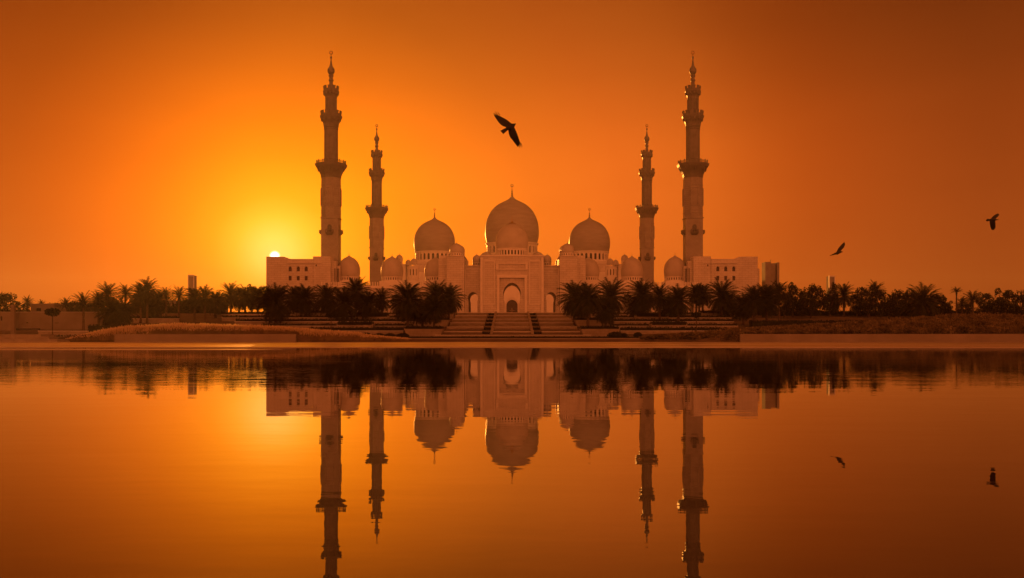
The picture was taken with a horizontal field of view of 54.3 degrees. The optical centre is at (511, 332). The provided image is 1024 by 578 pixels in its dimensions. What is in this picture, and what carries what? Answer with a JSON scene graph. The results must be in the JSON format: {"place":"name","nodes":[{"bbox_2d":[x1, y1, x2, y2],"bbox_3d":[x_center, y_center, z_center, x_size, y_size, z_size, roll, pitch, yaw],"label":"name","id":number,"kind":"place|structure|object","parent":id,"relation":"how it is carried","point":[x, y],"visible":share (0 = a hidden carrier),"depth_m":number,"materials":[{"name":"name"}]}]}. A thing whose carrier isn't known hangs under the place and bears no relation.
{"place":"outdoors","nodes":[
{"label":"outdoors","id":0,"kind":"place"},
{"bbox_2d":[0,334,69,341],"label":"stepped platform","id":1,"kind":"structure","parent":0,"point":[28,338],"depth_m":144.60,"materials":[{"name":"stone"}]},
{"bbox_2d":[0,349,271,349],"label":"pool ledge","id":2,"kind":"object","parent":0,"point":[135,349],"visible":0.8,"depth_m":84.32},
{"bbox_2d":[494,111,521,147],"bbox_3d":[-0.134,-7.765,38.131,1.127,1.408,0.512,0,0,-9],"label":"bird","id":3,"kind":"object","parent":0,"point":[508,125],"visible":1,"depth_m":38.10},
{"bbox_2d":[0,348,1023,577],"bbox_3d":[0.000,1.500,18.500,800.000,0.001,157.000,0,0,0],"label":"water","id":4,"kind":"structure","parent":0,"point":[591,463],"depth_m":11.40,"materials":[{"name":"brown liquid"}]},
{"bbox_2d":[0,342,1023,347],"bbox_3d":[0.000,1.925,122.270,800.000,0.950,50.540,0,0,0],"label":"path","id":5,"kind":"structure","parent":0,"point":[511,344],"depth_m":112.34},
{"bbox_2d":[114,334,296,341],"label":"poolside wall","id":6,"kind":"structure","parent":5,"relation":"on","point":[209,337],"depth_m":146.80,"materials":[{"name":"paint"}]},
{"bbox_2d":[739,334,1023,341],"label":"poolside wall","id":7,"kind":"structure","parent":5,"relation":"on","point":[881,337],"depth_m":146.80,"materials":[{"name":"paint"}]},
{"bbox_2d":[0,313,1023,341],"bbox_3d":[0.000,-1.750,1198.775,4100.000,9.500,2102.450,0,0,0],"label":"ground","id":8,"kind":"structure","parent":0,"point":[187,318],"depth_m":260.05,"materials":[{"name":"soil"}]},
{"bbox_2d":[0,312,19,330],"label":"garden pavilion","id":9,"kind":"structure","parent":8,"relation":"on","point":[5,321],"depth_m":272.00,"materials":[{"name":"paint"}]},
{"bbox_2d":[0,292,19,311],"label":"broadleaf tree","id":10,"kind":"object","parent":8,"relation":"on","point":[5,306],"visible":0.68,"depth_m":299.54,"materials":[{"name":"green plant"}]},
{"bbox_2d":[11,305,15,333],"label":"gate post","id":11,"kind":"object","parent":8,"relation":"on","point":[13,319],"visible":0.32,"depth_m":189.66,"materials":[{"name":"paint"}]},
{"bbox_2d":[31,304,65,311],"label":"building","id":12,"kind":"structure","parent":8,"relation":"on","point":[38,307],"depth_m":310.00,"materials":[{"name":"paint"}]},
{"bbox_2d":[19,312,104,329],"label":"wall","id":13,"kind":"structure","parent":8,"relation":"on","point":[62,320],"depth_m":276.00,"materials":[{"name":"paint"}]},
{"bbox_2d":[38,331,88,335],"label":"wall","id":14,"kind":"structure","parent":8,"relation":"on","point":[63,333],"depth_m":190.00,"materials":[{"name":"stone"}]},
{"bbox_2d":[70,290,96,330],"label":"date palm","id":15,"kind":"object","parent":8,"relation":"on","point":[83,301],"visible":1,"depth_m":261.71,"materials":[{"name":"green plant"}]},
{"bbox_2d":[87,290,107,324],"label":"date palm","id":16,"kind":"object","parent":8,"relation":"on","point":[98,298],"visible":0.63,"depth_m":269.60,"materials":[{"name":"green plant"}]},
{"bbox_2d":[93,282,121,305],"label":"date palm","id":17,"kind":"object","parent":8,"relation":"on","point":[108,290],"visible":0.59,"depth_m":279.34,"materials":[{"name":"green plant"}]},
{"bbox_2d":[94,297,130,325],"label":"bush","id":18,"kind":"object","parent":8,"relation":"on","point":[109,318],"visible":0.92,"depth_m":266.37,"materials":[{"name":"green plant"}]},
{"bbox_2d":[111,298,137,324],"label":"date palm","id":19,"kind":"object","parent":8,"relation":"on","point":[127,316],"visible":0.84,"depth_m":269.19,"materials":[{"name":"green plant"}]},
{"bbox_2d":[115,282,135,322],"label":"date palm","id":20,"kind":"object","parent":8,"relation":"on","point":[128,293],"visible":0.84,"depth_m":289.62,"materials":[{"name":"green plant"}]},
{"bbox_2d":[56,302,224,312],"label":"hedge","id":21,"kind":"object","parent":8,"relation":"on","point":[173,308],"visible":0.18,"depth_m":345.12,"materials":[{"name":"green plant"}]},
{"bbox_2d":[127,282,154,322],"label":"date palm","id":22,"kind":"object","parent":8,"relation":"on","point":[138,300],"visible":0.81,"depth_m":298.69,"materials":[{"name":"green plant"}]},
{"bbox_2d":[88,324,195,331],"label":"hedge","id":23,"kind":"object","parent":8,"relation":"on","point":[96,327],"visible":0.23,"depth_m":262.12,"materials":[{"name":"green plant"}]},
{"bbox_2d":[133,276,162,322],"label":"date palm","id":24,"kind":"object","parent":8,"relation":"on","point":[148,286],"visible":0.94,"depth_m":299.36,"materials":[{"name":"green plant"}]},
{"bbox_2d":[135,295,164,316],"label":"date palm","id":25,"kind":"object","parent":8,"relation":"on","point":[154,310],"visible":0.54,"depth_m":308.70,"materials":[{"name":"green plant"}]},
{"bbox_2d":[128,318,179,322],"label":"wall","id":26,"kind":"structure","parent":8,"relation":"on","point":[163,320],"depth_m":300.00,"materials":[{"name":"stone"}]},
{"bbox_2d":[169,286,187,319],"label":"date palm","id":27,"kind":"object","parent":8,"relation":"on","point":[178,295],"visible":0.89,"depth_m":304.69,"materials":[{"name":"green plant"}]},
{"bbox_2d":[181,286,206,322],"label":"date palm","id":28,"kind":"object","parent":8,"relation":"on","point":[190,302],"visible":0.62,"depth_m":298.81,"materials":[{"name":"green plant"}]},
{"bbox_2d":[190,284,219,322],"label":"date palm","id":29,"kind":"object","parent":8,"relation":"on","point":[204,301],"visible":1,"depth_m":295.21,"materials":[{"name":"green plant"}]},
{"bbox_2d":[206,290,228,317],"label":"date palm","id":30,"kind":"object","parent":8,"relation":"on","point":[217,309],"visible":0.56,"depth_m":319.01,"materials":[{"name":"green plant"}]},
{"bbox_2d":[217,281,245,311],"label":"date palm","id":31,"kind":"object","parent":8,"relation":"on","point":[232,299],"visible":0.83,"depth_m":329.01,"materials":[{"name":"green plant"}]},
{"bbox_2d":[65,322,409,340],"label":"feathery grass","id":32,"kind":"structure","parent":8,"relation":"on","point":[235,328],"depth_m":147.93,"materials":[{"name":"brown plant"}]},
{"bbox_2d":[234,284,254,311],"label":"date palm","id":33,"kind":"object","parent":8,"relation":"on","point":[244,303],"visible":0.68,"depth_m":343.25,"materials":[{"name":"green plant"}]},
{"bbox_2d":[245,285,267,311],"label":"date palm","id":34,"kind":"object","parent":8,"relation":"on","point":[254,300],"visible":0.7,"depth_m":343.54,"materials":[{"name":"green plant"}]},
{"bbox_2d":[252,282,296,323],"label":"date palm","id":35,"kind":"object","parent":8,"relation":"on","point":[276,308],"visible":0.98,"depth_m":283.15,"materials":[{"name":"green plant"}]},
{"bbox_2d":[266,256,340,310],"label":"corner building","id":36,"kind":"structure","parent":8,"relation":"on","point":[293,273],"depth_m":392.00,"materials":[{"name":"white stone"}]},
{"bbox_2d":[289,283,323,315],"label":"date palm","id":37,"kind":"object","parent":8,"relation":"on","point":[304,304],"visible":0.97,"depth_m":316.08,"materials":[{"name":"green plant"}]},
{"bbox_2d":[222,315,413,321],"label":"hedge","id":38,"kind":"object","parent":8,"relation":"on","point":[261,316],"visible":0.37,"depth_m":305.72,"materials":[{"name":"green plant"}]},
{"bbox_2d":[236,318,405,320],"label":"hedge","id":39,"kind":"object","parent":8,"relation":"on","point":[337,319],"visible":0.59,"depth_m":290.72,"materials":[{"name":"green plant"}]},
{"bbox_2d":[234,321,415,325],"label":"retaining wall","id":40,"kind":"structure","parent":8,"relation":"on","point":[247,323],"depth_m":290.00,"materials":[{"name":"stone"}]},
{"bbox_2d":[310,283,340,313],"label":"date palm","id":41,"kind":"object","parent":8,"relation":"on","point":[324,290],"visible":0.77,"depth_m":317.91,"materials":[{"name":"green plant"}]},
{"bbox_2d":[315,51,346,265],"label":"minaret","id":42,"kind":"object","parent":8,"relation":"on","point":[331,168],"visible":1,"depth_m":400.45,"materials":[{"name":"stone"}]},
{"bbox_2d":[261,323,413,325],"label":"wall","id":43,"kind":"structure","parent":8,"relation":"on","point":[335,324],"depth_m":275.72,"materials":[{"name":"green stone"}]},
{"bbox_2d":[323,286,364,319],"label":"date palm","id":44,"kind":"object","parent":8,"relation":"on","point":[344,306],"visible":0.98,"depth_m":294.28,"materials":[{"name":"green plant"}]},
{"bbox_2d":[340,275,371,315],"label":"date palm","id":45,"kind":"object","parent":8,"relation":"on","point":[356,284],"visible":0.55,"depth_m":318.59,"materials":[{"name":"green plant"}]},
{"bbox_2d":[337,321,374,327],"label":"planter","id":46,"kind":"object","parent":8,"relation":"on","point":[363,324],"visible":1,"depth_m":267.92,"materials":[{"name":"stone"}]},
{"bbox_2d":[311,326,404,332],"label":"hedge","id":47,"kind":"object","parent":8,"relation":"on","point":[385,328],"visible":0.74,"depth_m":262.72,"materials":[{"name":"green plant"}]},
{"bbox_2d":[353,289,385,319],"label":"date palm","id":48,"kind":"object","parent":8,"relation":"on","point":[368,307],"visible":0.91,"depth_m":297.98,"materials":[{"name":"green plant"}]},
{"bbox_2d":[365,124,387,285],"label":"minaret","id":49,"kind":"object","parent":8,"relation":"on","point":[376,210],"visible":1,"depth_m":542.77,"materials":[{"name":"white stone"}]},
{"bbox_2d":[372,286,392,313],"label":"date palm","id":50,"kind":"object","parent":8,"relation":"on","point":[385,298],"visible":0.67,"depth_m":309.08,"materials":[{"name":"green plant"}]},
{"bbox_2d":[384,280,428,325],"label":"date palm","id":51,"kind":"object","parent":8,"relation":"on","point":[406,307],"visible":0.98,"depth_m":266.10,"materials":[{"name":"green plant"}]},
{"bbox_2d":[404,325,443,335],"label":"planter","id":52,"kind":"object","parent":8,"relation":"on","point":[422,330],"visible":1,"depth_m":253.80,"materials":[{"name":"stone"}]},
{"bbox_2d":[418,294,450,325],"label":"date palm","id":53,"kind":"object","parent":52,"relation":"in","point":[433,313],"visible":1,"depth_m":254.95,"materials":[{"name":"green plant"}]},
{"bbox_2d":[418,279,454,312],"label":"date palm","id":54,"kind":"object","parent":8,"relation":"on","point":[434,291],"visible":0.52,"depth_m":288.50,"materials":[{"name":"green plant"}]},
{"bbox_2d":[432,283,467,324],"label":"date palm","id":55,"kind":"object","parent":8,"relation":"on","point":[455,303],"visible":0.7,"depth_m":290.36,"materials":[{"name":"green plant"}]},
{"bbox_2d":[321,184,702,312],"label":"mosque","id":56,"kind":"structure","parent":8,"relation":"on","point":[511,269],"depth_m":397.40,"materials":[{"name":"white stone"}]},
{"bbox_2d":[444,311,579,333],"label":"staircase","id":57,"kind":"structure","parent":8,"relation":"on","point":[510,319],"depth_m":301.79,"materials":[{"name":"stone"}]},
{"bbox_2d":[435,335,590,335],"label":"kerb wall","id":58,"kind":"structure","parent":8,"relation":"on","point":[512,335],"depth_m":250.00,"materials":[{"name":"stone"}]},
{"bbox_2d":[401,336,637,337],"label":"hedge","id":59,"kind":"object","parent":8,"relation":"on","point":[523,337],"visible":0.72,"depth_m":160.12,"materials":[{"name":"green plant"}]},
{"bbox_2d":[410,338,639,338],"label":"kerb wall","id":60,"kind":"structure","parent":8,"relation":"on","point":[524,338],"depth_m":148.00,"materials":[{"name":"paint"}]},
{"bbox_2d":[555,280,585,325],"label":"date palm","id":61,"kind":"object","parent":8,"relation":"on","point":[569,287],"visible":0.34,"depth_m":289.01,"materials":[{"name":"green plant"}]},
{"bbox_2d":[564,294,586,318],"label":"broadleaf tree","id":62,"kind":"object","parent":8,"relation":"on","point":[573,312],"visible":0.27,"depth_m":282.90,"materials":[{"name":"green plant"}]},
{"bbox_2d":[567,282,609,325],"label":"date palm","id":63,"kind":"object","parent":8,"relation":"on","point":[587,293],"visible":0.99,"depth_m":260.64,"materials":[{"name":"green plant"}]},
{"bbox_2d":[574,317,607,326],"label":"planter","id":64,"kind":"object","parent":8,"relation":"on","point":[579,322],"visible":0.55,"depth_m":282.81,"materials":[{"name":"stone"}]},
{"bbox_2d":[580,325,619,335],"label":"planter","id":65,"kind":"object","parent":8,"relation":"on","point":[596,331],"visible":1,"depth_m":253.78,"materials":[{"name":"stone"}]},
{"bbox_2d":[593,297,620,326],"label":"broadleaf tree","id":66,"kind":"object","parent":8,"relation":"on","point":[606,315],"visible":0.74,"depth_m":270.50,"materials":[{"name":"green plant"}]},
{"bbox_2d":[593,277,630,323],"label":"date palm","id":67,"kind":"object","parent":8,"relation":"on","point":[611,290],"visible":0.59,"depth_m":278.62,"materials":[{"name":"green plant"}]},
{"bbox_2d":[623,278,657,313],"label":"date palm","id":68,"kind":"object","parent":8,"relation":"on","point":[638,295],"visible":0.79,"depth_m":303.19,"materials":[{"name":"green plant"}]},
{"bbox_2d":[635,124,658,283],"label":"minaret","id":69,"kind":"object","parent":8,"relation":"on","point":[647,210],"visible":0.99,"depth_m":542.89,"materials":[{"name":"white stone"}]},
{"bbox_2d":[634,313,668,319],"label":"planter","id":70,"kind":"object","parent":8,"relation":"on","point":[648,315],"visible":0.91,"depth_m":297.92,"materials":[{"name":"stone"}]},
{"bbox_2d":[644,283,672,319],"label":"date palm","id":71,"kind":"object","parent":8,"relation":"on","point":[657,300],"visible":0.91,"depth_m":290.92,"materials":[{"name":"green plant"}]},
{"bbox_2d":[621,331,702,333],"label":"retaining wall","id":72,"kind":"structure","parent":8,"relation":"on","point":[642,332],"depth_m":262.00,"materials":[{"name":"stone"}]},
{"bbox_2d":[649,321,686,327],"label":"planter","id":73,"kind":"object","parent":8,"relation":"on","point":[667,324],"visible":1,"depth_m":267.92,"materials":[{"name":"stone"}]},
{"bbox_2d":[607,321,733,325],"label":"retaining wall","id":74,"kind":"structure","parent":8,"relation":"on","point":[688,322],"depth_m":290.00,"materials":[{"name":"stone"}]},
{"bbox_2d":[613,315,731,317],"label":"hedge","id":75,"kind":"object","parent":8,"relation":"on","point":[689,316],"visible":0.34,"depth_m":305.72,"materials":[{"name":"green plant"}]},
{"bbox_2d":[620,326,725,332],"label":"hedge","id":76,"kind":"object","parent":8,"relation":"on","point":[628,328],"visible":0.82,"depth_m":262.72,"materials":[{"name":"green plant"}]},
{"bbox_2d":[614,318,732,320],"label":"hedge","id":77,"kind":"object","parent":8,"relation":"on","point":[666,319],"visible":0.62,"depth_m":290.72,"materials":[{"name":"green plant"}]},
{"bbox_2d":[611,323,736,325],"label":"hedge","id":78,"kind":"object","parent":8,"relation":"on","point":[689,324],"visible":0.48,"depth_m":275.72,"materials":[{"name":"green plant"}]},
{"bbox_2d":[659,283,698,320],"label":"date palm","id":79,"kind":"object","parent":8,"relation":"on","point":[678,305],"visible":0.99,"depth_m":288.49,"materials":[{"name":"green plant"}]},
{"bbox_2d":[677,51,708,265],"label":"minaret","id":80,"kind":"object","parent":8,"relation":"on","point":[692,168],"visible":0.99,"depth_m":400.45,"materials":[{"name":"white stone"}]},
{"bbox_2d":[684,283,705,311],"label":"date palm","id":81,"kind":"object","parent":8,"relation":"on","point":[695,289],"visible":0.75,"depth_m":333.73,"materials":[{"name":"green plant"}]},
{"bbox_2d":[693,283,714,310],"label":"date palm","id":82,"kind":"object","parent":8,"relation":"on","point":[703,296],"visible":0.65,"depth_m":333.56,"materials":[{"name":"green plant"}]},
{"bbox_2d":[683,256,758,312],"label":"corner building","id":83,"kind":"structure","parent":8,"relation":"on","point":[740,273],"depth_m":392.00,"materials":[{"name":"white stone"}]},
{"bbox_2d":[703,277,739,315],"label":"date palm","id":84,"kind":"object","parent":8,"relation":"on","point":[722,300],"visible":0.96,"depth_m":308.46,"materials":[{"name":"green plant"}]},
{"bbox_2d":[729,294,752,325],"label":"broadleaf tree","id":85,"kind":"object","parent":8,"relation":"on","point":[738,313],"visible":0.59,"depth_m":289.20,"materials":[{"name":"green plant"}]},
{"bbox_2d":[736,285,771,319],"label":"date palm","id":86,"kind":"object","parent":8,"relation":"on","point":[755,293],"visible":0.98,"depth_m":283.28,"materials":[{"name":"green plant"}]},
{"bbox_2d":[750,281,787,320],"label":"date palm","id":87,"kind":"object","parent":8,"relation":"on","point":[769,289],"visible":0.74,"depth_m":284.31,"materials":[{"name":"green plant"}]},
{"bbox_2d":[762,260,778,309],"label":"leaning slab tower","id":88,"kind":"structure","parent":8,"relation":"on","point":[770,271],"depth_m":431.20,"materials":[{"name":"concrete"}]},
{"bbox_2d":[771,280,792,319],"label":"broadleaf tree","id":89,"kind":"object","parent":8,"relation":"on","point":[780,287],"visible":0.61,"depth_m":299.28,"materials":[{"name":"green plant"}]},
{"bbox_2d":[774,292,794,318],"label":"broadleaf tree","id":90,"kind":"object","parent":8,"relation":"on","point":[786,307],"visible":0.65,"depth_m":316.78,"materials":[{"name":"green plant"}]},
{"bbox_2d":[782,282,802,316],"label":"broadleaf tree","id":91,"kind":"object","parent":8,"relation":"on","point":[792,288],"visible":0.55,"depth_m":324.13,"materials":[{"name":"green plant"}]},
{"bbox_2d":[749,320,863,326],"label":"hedge","id":92,"kind":"object","parent":8,"relation":"on","point":[757,323],"visible":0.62,"depth_m":262.12,"materials":[{"name":"green plant"}]},
{"bbox_2d":[798,296,821,317],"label":"broadleaf tree","id":93,"kind":"object","parent":8,"relation":"on","point":[811,310],"visible":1,"depth_m":319.21,"materials":[{"name":"green plant"}]},
{"bbox_2d":[809,283,826,308],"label":"broadleaf tree","id":94,"kind":"object","parent":8,"relation":"on","point":[814,289],"visible":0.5,"depth_m":334.07,"materials":[{"name":"green plant"}]},
{"bbox_2d":[817,290,840,315],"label":"broadleaf tree","id":95,"kind":"object","parent":8,"relation":"on","point":[825,299],"visible":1,"depth_m":329.23,"materials":[{"name":"green plant"}]},
{"bbox_2d":[638,311,1023,340],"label":"shrub bank","id":96,"kind":"object","parent":8,"relation":"on","point":[949,323],"visible":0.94,"depth_m":151.54,"materials":[{"name":"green plant"}]},
{"bbox_2d":[828,281,856,315],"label":"date palm","id":97,"kind":"object","parent":8,"relation":"on","point":[844,298],"visible":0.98,"depth_m":328.74,"materials":[{"name":"green plant"}]},
{"bbox_2d":[853,284,880,316],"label":"broadleaf tree","id":98,"kind":"object","parent":8,"relation":"on","point":[867,305],"visible":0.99,"depth_m":324.56,"materials":[{"name":"green plant"}]},
{"bbox_2d":[870,289,891,315],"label":"broadleaf tree","id":99,"kind":"object","parent":8,"relation":"on","point":[881,294],"visible":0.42,"depth_m":329.09,"materials":[{"name":"green plant"}]},
{"bbox_2d":[875,298,903,318],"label":"broadleaf tree","id":100,"kind":"object","parent":8,"relation":"on","point":[890,312],"visible":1,"depth_m":313.49,"materials":[{"name":"green plant"}]},
{"bbox_2d":[768,310,1011,315],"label":"hedge","id":101,"kind":"object","parent":8,"relation":"on","point":[840,313],"visible":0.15,"depth_m":332.12,"materials":[{"name":"green plant"}]},
{"bbox_2d":[899,282,945,316],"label":"date palm","id":102,"kind":"object","parent":8,"relation":"on","point":[921,300],"visible":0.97,"depth_m":316.38,"materials":[{"name":"green plant"}]},
{"bbox_2d":[928,293,952,314],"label":"broadleaf tree","id":103,"kind":"object","parent":8,"relation":"on","point":[945,306],"visible":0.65,"depth_m":323.73,"materials":[{"name":"green plant"}]},
{"bbox_2d":[960,289,983,313],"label":"date palm","id":104,"kind":"object","parent":8,"relation":"on","point":[971,299],"visible":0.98,"depth_m":314.60,"materials":[{"name":"green plant"}]},
{"bbox_2d":[976,292,994,311],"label":"broadleaf tree","id":105,"kind":"object","parent":8,"relation":"on","point":[986,296],"visible":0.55,"depth_m":324.49,"materials":[{"name":"green plant"}]},
{"bbox_2d":[979,299,1006,314],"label":"broadleaf tree","id":106,"kind":"object","parent":8,"relation":"on","point":[991,306],"visible":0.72,"depth_m":309.05,"materials":[{"name":"green plant"}]},
{"bbox_2d":[993,288,1014,313],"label":"broadleaf tree","id":107,"kind":"object","parent":8,"relation":"on","point":[1007,294],"visible":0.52,"depth_m":319.51,"materials":[{"name":"green plant"}]},
{"bbox_2d":[1008,290,1023,314],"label":"broadleaf tree","id":108,"kind":"object","parent":8,"relation":"on","point":[1015,307],"visible":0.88,"depth_m":314.53,"materials":[{"name":"green plant"}]},
{"bbox_2d":[0,0,1023,312],"label":"sky","id":109,"kind":"structure","parent":0,"point":[166,141],"materials":[{"name":"orange"}]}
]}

